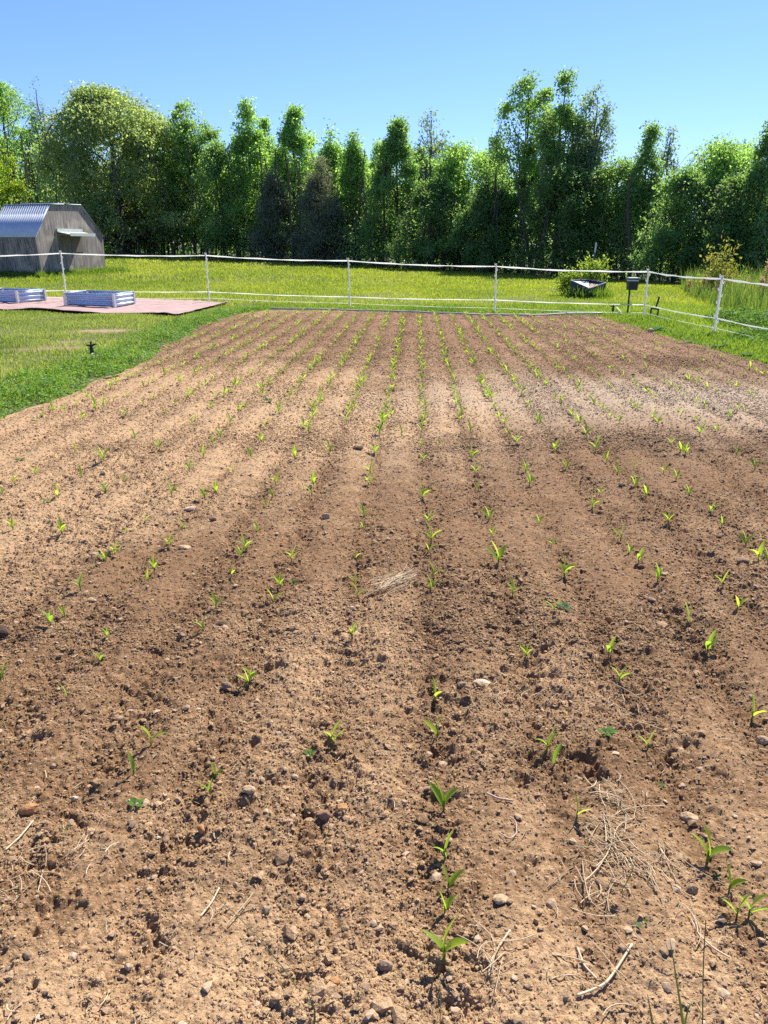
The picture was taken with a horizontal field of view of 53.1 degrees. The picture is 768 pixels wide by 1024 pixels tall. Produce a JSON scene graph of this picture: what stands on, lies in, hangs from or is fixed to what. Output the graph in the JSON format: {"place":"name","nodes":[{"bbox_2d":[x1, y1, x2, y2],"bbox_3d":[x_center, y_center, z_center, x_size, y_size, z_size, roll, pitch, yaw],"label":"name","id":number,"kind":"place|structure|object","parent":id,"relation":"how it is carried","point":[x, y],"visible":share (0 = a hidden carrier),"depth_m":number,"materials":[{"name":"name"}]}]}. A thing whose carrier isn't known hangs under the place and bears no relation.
{"place":"outdoors","nodes":[
{"label":"outdoors","id":0,"kind":"place"},
{"bbox_2d":[0,245,764,416],"bbox_3d":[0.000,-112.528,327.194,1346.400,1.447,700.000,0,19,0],"label":"ground","id":1,"kind":"structure","parent":0,"point":[101,330],"depth_m":19.79,"materials":[{"name":"plant"}]},
{"bbox_2d":[0,139,34,210],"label":"sapling","id":2,"kind":"object","parent":1,"relation":"on","point":[8,188],"visible":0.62,"depth_m":74.50,"materials":[{"name":"plant"}]},
{"bbox_2d":[0,79,61,203],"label":"maple tree","id":3,"kind":"object","parent":1,"relation":"on","point":[6,113],"visible":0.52,"depth_m":79.61,"materials":[{"name":"green plant"}]},
{"bbox_2d":[22,76,62,205],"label":"wispy tree","id":4,"kind":"object","parent":1,"relation":"on","point":[34,117],"visible":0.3,"depth_m":81.65,"materials":[{"name":"green plant"}]},
{"bbox_2d":[0,203,105,273],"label":"garden shed","id":5,"kind":"structure","parent":1,"relation":"on","point":[28,230],"depth_m":33.98,"materials":[{"name":"metal"}]},
{"bbox_2d":[0,265,136,278],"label":"grass","id":6,"kind":"structure","parent":1,"relation":"on","point":[89,271],"depth_m":34.88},
{"bbox_2d":[24,79,200,257],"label":"oak tree","id":7,"kind":"object","parent":1,"relation":"on","point":[138,129],"visible":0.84,"depth_m":63.72,"materials":[{"name":"green plant"}]},
{"bbox_2d":[0,297,227,313],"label":"ground cloth","id":8,"kind":"object","parent":1,"relation":"on","point":[168,306],"visible":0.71,"depth_m":20.14,"materials":[{"name":"fabric"}]},
{"bbox_2d":[0,288,46,302],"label":"metal planter","id":9,"kind":"object","parent":8,"relation":"on","point":[15,295],"visible":1,"depth_m":21.54,"materials":[{"name":"metal"}]},
{"bbox_2d":[62,290,135,306],"bbox_3d":[-7.638,-5.747,20.679,2.017,0.333,1.212,8,21,21],"label":"metal planter","id":10,"kind":"object","parent":8,"relation":"on","point":[100,298],"visible":1,"depth_m":20.24,"materials":[{"name":"metal"}]},
{"bbox_2d":[0,305,260,407],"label":"lawn grass","id":11,"kind":"structure","parent":1,"relation":"on","point":[21,315],"depth_m":14.19,"materials":[{"name":"plant"}]},
{"bbox_2d":[138,162,192,254],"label":"maple tree","id":12,"kind":"object","parent":1,"relation":"on","point":[167,250],"visible":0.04,"depth_m":72.96,"materials":[{"name":"green plant"}]},
{"bbox_2d":[143,98,229,258],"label":"hickory tree","id":13,"kind":"object","parent":1,"relation":"on","point":[186,149],"visible":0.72,"depth_m":64.99,"materials":[{"name":"green plant"}]},
{"bbox_2d":[185,121,224,257],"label":"maple tree","id":14,"kind":"object","parent":1,"relation":"on","point":[205,124],"visible":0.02,"depth_m":70.27,"materials":[{"name":"green plant"}]},
{"bbox_2d":[180,138,255,259],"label":"elm tree","id":15,"kind":"object","parent":1,"relation":"on","point":[215,157],"visible":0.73,"depth_m":63.23,"materials":[{"name":"green plant"}]},
{"bbox_2d":[208,95,292,260],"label":"poplar tree","id":16,"kind":"object","parent":1,"relation":"on","point":[245,141],"visible":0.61,"depth_m":63.14,"materials":[{"name":"green plant"}]},
{"bbox_2d":[238,115,291,252],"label":"poplar tree","id":17,"kind":"object","parent":1,"relation":"on","point":[265,123],"visible":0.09,"depth_m":67.22,"materials":[{"name":"green plant"}]},
{"bbox_2d":[239,161,298,262],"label":"pine tree","id":18,"kind":"object","parent":1,"relation":"on","point":[277,209],"visible":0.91,"depth_m":60.52,"materials":[{"name":"green plant"}]},
{"bbox_2d":[240,101,320,255],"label":"poplar tree","id":19,"kind":"object","parent":1,"relation":"on","point":[292,141],"visible":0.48,"depth_m":61.74,"materials":[{"name":"green plant"}]},
{"bbox_2d":[287,130,319,237],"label":"poplar tree","id":20,"kind":"object","parent":1,"relation":"on","point":[313,136],"visible":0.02,"depth_m":65.48,"materials":[{"name":"green plant"}]},
{"bbox_2d":[281,150,362,265],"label":"pine tree","id":21,"kind":"object","parent":1,"relation":"on","point":[317,221],"visible":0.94,"depth_m":57.25,"materials":[{"name":"green plant"}]},
{"bbox_2d":[301,117,366,263],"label":"poplar tree","id":22,"kind":"object","parent":1,"relation":"on","point":[329,149],"visible":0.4,"depth_m":59.43,"materials":[{"name":"green plant"}]},
{"bbox_2d":[324,128,387,258],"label":"poplar tree","id":23,"kind":"object","parent":1,"relation":"on","point":[350,171],"visible":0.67,"depth_m":57.19,"materials":[{"name":"green plant"}]},
{"bbox_2d":[0,254,729,310],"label":"field grass","id":24,"kind":"structure","parent":1,"relation":"on","point":[618,286],"depth_m":31.02,"materials":[{"name":"plant"}]},
{"bbox_2d":[354,138,403,259],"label":"ash tree","id":25,"kind":"object","parent":1,"relation":"on","point":[372,149],"visible":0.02,"depth_m":60.78,"materials":[{"name":"green plant"}]},
{"bbox_2d":[0,303,765,417],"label":"border grass","id":26,"kind":"structure","parent":1,"relation":"on","point":[111,352],"depth_m":10.50,"materials":[{"name":"plant"}]},
{"bbox_2d":[0,304,766,418],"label":"clover","id":27,"kind":"object","parent":1,"relation":"on","point":[91,370],"visible":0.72,"depth_m":10.34,"materials":[{"name":"green plant"}]},
{"bbox_2d":[0,134,767,281],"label":"woods stems","id":28,"kind":"object","parent":1,"relation":"on","point":[174,247],"visible":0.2,"depth_m":55.30,"materials":[{"name":"brown plant"}]},
{"bbox_2d":[0,251,767,338],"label":"electric fence","id":29,"kind":"object","parent":1,"relation":"on","point":[644,302],"visible":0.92,"depth_m":18.74,"materials":[{"name":"white plastic"}]},
{"bbox_2d":[0,126,767,277],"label":"deep woods","id":30,"kind":"object","parent":1,"relation":"on","point":[180,251],"visible":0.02,"depth_m":75.12,"materials":[{"name":"green plant"}]},
{"bbox_2d":[2,191,767,282],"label":"undergrowth","id":31,"kind":"object","parent":1,"relation":"on","point":[365,252],"visible":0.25,"depth_m":55.35,"materials":[{"name":"green plant"}]},
{"bbox_2d":[347,113,434,267],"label":"ash tree","id":32,"kind":"object","parent":1,"relation":"on","point":[395,144],"visible":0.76,"depth_m":54.96,"materials":[{"name":"green plant"}]},
{"bbox_2d":[389,142,443,255],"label":"maple tree","id":33,"kind":"object","parent":1,"relation":"on","point":[422,153],"visible":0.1,"depth_m":57.40,"materials":[{"name":"green plant"}]},
{"bbox_2d":[408,106,454,264],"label":"wispy tree","id":34,"kind":"object","parent":1,"relation":"on","point":[433,139],"visible":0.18,"depth_m":58.94,"materials":[{"name":"green plant"}]},
{"bbox_2d":[384,178,483,271],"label":"holly tree","id":35,"kind":"object","parent":1,"relation":"on","point":[426,194],"visible":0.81,"depth_m":51.31,"materials":[{"name":"green plant"}]},
{"bbox_2d":[413,138,511,269],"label":"maple tree","id":36,"kind":"object","parent":1,"relation":"on","point":[453,164],"visible":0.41,"depth_m":51.60,"materials":[{"name":"green plant"}]},
{"bbox_2d":[443,166,534,272],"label":"holly tree","id":37,"kind":"object","parent":1,"relation":"on","point":[506,218],"visible":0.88,"depth_m":48.60,"materials":[{"name":"green plant"}]},
{"bbox_2d":[467,146,516,262],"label":"maple tree","id":38,"kind":"object","parent":1,"relation":"on","point":[490,169],"visible":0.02,"depth_m":54.21,"materials":[{"name":"green plant"}]},
{"bbox_2d":[472,67,569,266],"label":"cottonwood tree","id":39,"kind":"object","parent":1,"relation":"on","point":[526,161],"visible":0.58,"depth_m":48.10,"materials":[{"name":"green plant"}]},
{"bbox_2d":[523,65,590,274],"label":"cottonwood tree","id":40,"kind":"object","parent":1,"relation":"on","point":[565,117],"visible":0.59,"depth_m":45.58,"materials":[{"name":"green plant"}]},
{"bbox_2d":[508,159,621,275],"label":"elm tree","id":41,"kind":"object","parent":1,"relation":"on","point":[567,176],"visible":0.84,"depth_m":44.84,"materials":[{"name":"green plant"}]},
{"bbox_2d":[549,264,582,294],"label":"leafy bush","id":42,"kind":"object","parent":1,"relation":"on","point":[564,281],"visible":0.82,"depth_m":24.77,"materials":[{"name":"green plant"}]},
{"bbox_2d":[550,80,617,275],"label":"cottonwood tree","id":43,"kind":"object","parent":1,"relation":"on","point":[594,143],"visible":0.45,"depth_m":45.43,"materials":[{"name":"green plant"}]},
{"bbox_2d":[570,279,605,298],"bbox_3d":[6.367,-6.865,24.015,0.913,0.741,0.746,-15,24,-37],"label":"raised bed","id":44,"kind":"object","parent":1,"relation":"on","point":[588,283],"visible":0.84,"depth_m":23.85,"materials":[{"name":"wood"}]},
{"bbox_2d":[564,284,615,299],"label":"grass","id":45,"kind":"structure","parent":1,"relation":"on","point":[600,293],"depth_m":23.58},
{"bbox_2d":[574,252,612,280],"bbox_3d":[6.701,-7.618,24.698,1.160,1.435,1.196,0,19,0],"label":"leafy bush","id":46,"kind":"object","parent":1,"relation":"on","point":[593,276],"visible":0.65,"depth_m":24.61,"materials":[{"name":"green plant"}]},
{"bbox_2d":[558,152,657,279],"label":"maple tree","id":47,"kind":"object","parent":1,"relation":"on","point":[614,174],"visible":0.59,"depth_m":44.15,"materials":[{"name":"green plant"}]},
{"bbox_2d":[626,273,639,311],"bbox_3d":[5.819,-5.046,18.011,0.282,1.059,0.230,0,19,0],"label":"fence energizer","id":48,"kind":"object","parent":1,"relation":"on","point":[632,283],"visible":0.92,"depth_m":17.86,"materials":[{"name":"black plastic"}]},
{"bbox_2d":[606,119,669,279],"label":"ash tree","id":49,"kind":"object","parent":1,"relation":"on","point":[644,196],"visible":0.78,"depth_m":42.62,"materials":[{"name":"green plant"}]},
{"bbox_2d":[632,124,680,280],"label":"wispy tree","id":50,"kind":"object","parent":1,"relation":"on","point":[667,158],"visible":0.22,"depth_m":44.12,"materials":[{"name":"green plant"}]},
{"bbox_2d":[623,164,728,282],"bbox_3d":[15.308,-14.816,39.845,5.532,5.873,5.371,-10,22,-27],"label":"elm tree","id":51,"kind":"object","parent":1,"relation":"on","point":[688,183],"visible":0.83,"depth_m":39.05,"materials":[{"name":"green plant"}]},
{"bbox_2d":[652,131,767,278],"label":"maple tree","id":52,"kind":"object","parent":1,"relation":"on","point":[721,160],"visible":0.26,"depth_m":39.27,"materials":[{"name":"green plant"}]},
{"bbox_2d":[666,170,767,282],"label":"elm tree","id":53,"kind":"object","parent":1,"relation":"on","point":[731,186],"visible":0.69,"depth_m":36.79,"materials":[{"name":"green plant"}]},
{"bbox_2d":[679,115,767,281],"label":"ash tree","id":54,"kind":"object","parent":1,"relation":"on","point":[756,176],"visible":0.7,"depth_m":36.11,"materials":[{"name":"green plant"}]},
{"bbox_2d":[679,265,767,313],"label":"tall weeds","id":55,"kind":"object","parent":1,"relation":"on","point":[754,296],"visible":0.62,"depth_m":20.32,"materials":[{"name":"plant"}]},
{"bbox_2d":[694,231,752,291],"bbox_3d":[10.233,-7.532,23.431,2.155,2.026,1.486,-13,23,-34],"label":"young shrub","id":56,"kind":"object","parent":1,"relation":"on","point":[720,266],"visible":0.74,"depth_m":23.36,"materials":[{"name":"green plant"}]},
{"bbox_2d":[696,136,764,234],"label":"maple tree","id":57,"kind":"object","parent":1,"relation":"on","point":[745,143],"visible":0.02,"depth_m":41.62,"materials":[{"name":"green plant"}]},
{"bbox_2d":[702,306,767,344],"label":"leafy weeds","id":58,"kind":"object","parent":1,"relation":"on","point":[754,315],"visible":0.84,"depth_m":15.25,"materials":[{"name":"plant"}]},
{"bbox_2d":[0,310,767,1023],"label":"garden soil","id":59,"kind":"structure","parent":0,"point":[696,754],"depth_m":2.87,"materials":[{"name":"soil"}]},
{"bbox_2d":[0,624,10,637],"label":"stone","id":60,"kind":"object","parent":59,"relation":"on","point":[4,630],"visible":0.98,"depth_m":3.30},
{"bbox_2d":[18,803,37,815],"bbox_3d":[-1.043,0.871,2.253,0.054,0.035,0.032,-9,21,-24],"label":"stone","id":61,"kind":"object","parent":59,"relation":"on","point":[28,809],"visible":1,"depth_m":2.24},
{"bbox_2d":[56,514,65,534],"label":"corn seedling","id":62,"kind":"object","parent":59,"relation":"on","point":[60,526],"visible":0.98,"depth_m":4.41,"materials":[{"name":"green plant"}]},
{"bbox_2d":[127,751,134,773],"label":"corn seedling","id":63,"kind":"object","parent":59,"relation":"on","point":[132,762],"visible":1,"depth_m":2.40,"materials":[{"name":"green plant"}]},
{"bbox_2d":[127,797,144,806],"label":"weed","id":64,"kind":"object","parent":59,"relation":"on","point":[133,800],"visible":1,"depth_m":2.28,"materials":[{"name":"green plant"}]},
{"bbox_2d":[141,726,166,744],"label":"corn seedling","id":65,"kind":"object","parent":59,"relation":"on","point":[148,733],"visible":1,"depth_m":2.55,"materials":[{"name":"green plant"}]},
{"bbox_2d":[191,878,299,991],"bbox_3d":[-0.284,1.023,1.780,0.497,0.141,0.039,17,26,40],"label":"grass stalk","id":66,"kind":"object","parent":59,"relation":"on","point":[257,937],"depth_m":1.78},
{"bbox_2d":[241,785,255,793],"bbox_3d":[-0.412,0.844,2.337,0.045,0.025,0.032,0,19,0],"label":"stone","id":67,"kind":"object","parent":59,"relation":"on","point":[247,789],"visible":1,"depth_m":2.33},
{"bbox_2d":[316,810,330,820],"bbox_3d":[-0.177,0.889,2.257,0.042,0.029,0.026,5,20,13],"label":"stone","id":68,"kind":"object","parent":59,"relation":"on","point":[323,815],"visible":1,"depth_m":2.25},
{"bbox_2d":[323,720,345,745],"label":"corn seedling","id":69,"kind":"object","parent":59,"relation":"on","point":[334,729],"visible":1,"depth_m":2.55,"materials":[{"name":"green plant"}]},
{"bbox_2d":[335,803,347,811],"bbox_3d":[-0.126,0.875,2.278,0.039,0.022,0.028,-4,20,-10],"label":"stone","id":70,"kind":"object","parent":59,"relation":"on","point":[339,807],"visible":1,"depth_m":2.27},
{"bbox_2d":[0,681,744,1015],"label":"straw scraps","id":71,"kind":"object","parent":59,"relation":"on","point":[493,941],"visible":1,"depth_m":1.91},
{"bbox_2d":[0,312,767,1023],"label":"pebbles","id":72,"kind":"object","parent":59,"relation":"on","point":[550,902],"visible":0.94,"depth_m":2.29,"materials":[{"name":"stone"}]},
{"bbox_2d":[0,312,767,1023],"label":"soil clods","id":73,"kind":"object","parent":59,"relation":"on","point":[378,1004],"visible":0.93,"depth_m":2.50,"materials":[{"name":"soil"}]},
{"bbox_2d":[0,434,767,1023],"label":"dry straw","id":74,"kind":"object","parent":59,"relation":"on","point":[324,804],"visible":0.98,"depth_m":2.34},
{"bbox_2d":[377,960,392,971],"bbox_3d":[0.002,1.049,1.779,0.038,0.032,0.026,0,19,0],"label":"stone","id":75,"kind":"object","parent":59,"relation":"on","point":[383,965],"visible":1,"depth_m":1.77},
{"bbox_2d":[362,562,427,599],"bbox_3d":[0.069,0.338,3.769,0.223,0.050,0.457,17,25,39],"label":"straw wisp","id":76,"kind":"object","parent":59,"relation":"on","point":[395,581],"visible":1,"depth_m":3.76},
{"bbox_2d":[86,307,767,399],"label":"seedlings","id":77,"kind":"object","parent":59,"relation":"on","point":[423,363],"visible":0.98,"depth_m":11.33,"materials":[{"name":"green plant"}]},
{"bbox_2d":[423,712,442,737],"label":"corn seedling","id":78,"kind":"object","parent":59,"relation":"on","point":[431,725],"visible":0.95,"depth_m":2.62,"materials":[{"name":"green plant"}]},
{"bbox_2d":[270,308,602,315],"bbox_3d":[1.031,-4.817,18.522,8.230,0.055,0.850,4,20,11],"label":"irrigation pipe","id":79,"kind":"object","parent":59,"relation":"on","point":[439,312],"visible":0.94,"depth_m":18.34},
{"bbox_2d":[431,829,453,859],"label":"corn seedling","id":80,"kind":"object","parent":59,"relation":"on","point":[446,844],"visible":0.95,"depth_m":2.10,"materials":[{"name":"green plant"}]},
{"bbox_2d":[429,779,458,811],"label":"corn seedling","id":81,"kind":"object","parent":59,"relation":"on","point":[440,797],"visible":0.93,"depth_m":2.29,"materials":[{"name":"green plant"}]},
{"bbox_2d":[420,916,468,964],"bbox_3d":[0.139,0.994,1.779,0.119,0.154,0.027,7,21,20],"label":"corn seedling","id":82,"kind":"object","parent":59,"relation":"on","point":[454,942],"visible":1,"depth_m":1.78,"materials":[{"name":"green plant"}]},
{"bbox_2d":[439,891,456,912],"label":"corn seedling","id":83,"kind":"object","parent":59,"relation":"on","point":[448,901],"visible":0.96,"depth_m":1.94,"materials":[{"name":"green plant"}]},
{"bbox_2d":[442,864,463,888],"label":"corn seedling","id":84,"kind":"object","parent":59,"relation":"on","point":[453,878],"visible":0.99,"depth_m":2.00,"materials":[{"name":"green plant"}]},
{"bbox_2d":[485,542,507,562],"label":"corn seedling","id":85,"kind":"object","parent":59,"relation":"on","point":[500,553],"visible":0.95,"depth_m":4.01,"materials":[{"name":"green plant"}]},
{"bbox_2d":[487,929,510,976],"bbox_3d":[0.268,1.035,1.810,0.014,0.022,0.129,11,22,29],"label":"dry stalk","id":86,"kind":"object","parent":59,"relation":"on","point":[501,942],"visible":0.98,"depth_m":1.82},
{"bbox_2d":[492,894,508,904],"bbox_3d":[0.296,0.982,1.950,0.042,0.020,0.032,0,19,0],"label":"stone","id":87,"kind":"object","parent":59,"relation":"on","point":[498,899],"visible":1,"depth_m":1.94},
{"bbox_2d":[537,728,559,750],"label":"corn seedling","id":88,"kind":"object","parent":59,"relation":"on","point":[550,740],"visible":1,"depth_m":2.53,"materials":[{"name":"green plant"}]},
{"bbox_2d":[553,743,561,766],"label":"corn seedling","id":89,"kind":"object","parent":59,"relation":"on","point":[556,751],"visible":0.89,"depth_m":2.47,"materials":[{"name":"green plant"}]},
{"bbox_2d":[558,555,573,576],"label":"corn seedling","id":90,"kind":"object","parent":59,"relation":"on","point":[566,569],"visible":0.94,"depth_m":3.87,"materials":[{"name":"green plant"}]},
{"bbox_2d":[576,943,632,996],"bbox_3d":[0.517,1.060,1.769,0.212,0.014,0.025,-15,24,-36],"label":"dry stalk","id":91,"kind":"object","parent":59,"relation":"on","point":[610,976],"visible":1,"depth_m":1.76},
{"bbox_2d":[598,726,616,735],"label":"weed","id":92,"kind":"object","parent":59,"relation":"on","point":[608,729],"visible":1,"depth_m":2.60,"materials":[{"name":"green plant"}]},
{"bbox_2d":[606,636,620,654],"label":"corn seedling","id":93,"kind":"object","parent":59,"relation":"on","point":[610,647],"visible":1,"depth_m":3.10,"materials":[{"name":"green plant"}]},
{"bbox_2d":[545,770,711,914],"bbox_3d":[0.703,0.921,2.146,0.410,0.057,0.559,11,22,28],"label":"straw heap","id":94,"kind":"object","parent":59,"relation":"on","point":[606,845],"visible":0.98,"depth_m":2.09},
{"bbox_2d":[670,940,683,1023],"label":"grass sprig","id":95,"kind":"object","parent":59,"relation":"in","point":[681,1011],"depth_m":1.60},
{"bbox_2d":[680,811,698,820],"bbox_3d":[0.898,0.899,2.263,0.051,0.028,0.037,0,19,0],"label":"stone","id":96,"kind":"object","parent":59,"relation":"on","point":[685,815],"visible":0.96,"depth_m":2.26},
{"bbox_2d":[686,884,698,893],"bbox_3d":[0.798,0.979,1.995,0.033,0.030,0.024,-18,26,-41],"label":"stone","id":97,"kind":"object","parent":59,"relation":"on","point":[691,889],"visible":1,"depth_m":1.99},
{"bbox_2d":[702,920,705,1023],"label":"grass stalk","id":98,"kind":"object","parent":59,"relation":"on","point":[703,974],"depth_m":1.60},
{"bbox_2d":[691,919,729,957],"bbox_3d":[0.773,1.021,1.840,0.023,0.009,0.118,-9,21,-24],"label":"dry stalk","id":99,"kind":"object","parent":59,"relation":"on","point":[714,948],"visible":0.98,"depth_m":1.83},
{"bbox_2d":[691,825,732,862],"bbox_3d":[0.885,0.912,2.090,0.111,0.144,0.025,12,23,32],"label":"corn seedling","id":100,"kind":"object","parent":59,"relation":"on","point":[716,850],"visible":0.97,"depth_m":2.09,"materials":[{"name":"green plant"}]},
{"bbox_2d":[705,629,721,652],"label":"corn seedling","id":101,"kind":"object","parent":59,"relation":"on","point":[710,642],"visible":1,"depth_m":3.17,"materials":[{"name":"green plant"}]},
{"bbox_2d":[722,894,750,917],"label":"corn seedling","id":102,"kind":"object","parent":59,"relation":"on","point":[742,902],"visible":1,"depth_m":1.91,"materials":[{"name":"green plant"}]},
{"bbox_2d":[726,863,747,891],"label":"corn seedling","id":103,"kind":"object","parent":59,"relation":"on","point":[734,882],"visible":0.9,"depth_m":2.00,"materials":[{"name":"green plant"}]},
{"bbox_2d":[737,894,767,918],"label":"corn seedling","id":104,"kind":"object","parent":59,"relation":"on","point":[758,898],"visible":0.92,"depth_m":1.91,"materials":[{"name":"green plant"}]},
{"bbox_2d":[750,539,765,560],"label":"corn seedling","id":105,"kind":"object","parent":59,"relation":"on","point":[760,550],"visible":0.88,"depth_m":4.01,"materials":[{"name":"green plant"}]},
{"bbox_2d":[751,693,765,720],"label":"corn seedling","id":106,"kind":"object","parent":59,"relation":"on","point":[753,713],"visible":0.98,"depth_m":2.74,"materials":[{"name":"green plant"}]},
{"bbox_2d":[755,736,767,744],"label":"stone","id":107,"kind":"object","parent":59,"relation":"on","point":[762,740],"visible":1,"depth_m":2.60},
{"bbox_2d":[0,0,767,244],"label":"sky","id":108,"kind":"structure","parent":0,"point":[699,67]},
{"bbox_2d":[116,300,767,372],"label":"verge grass","id":109,"kind":"structure","parent":0,"point":[682,331],"depth_m":18.34,"materials":[{"name":"plant"}]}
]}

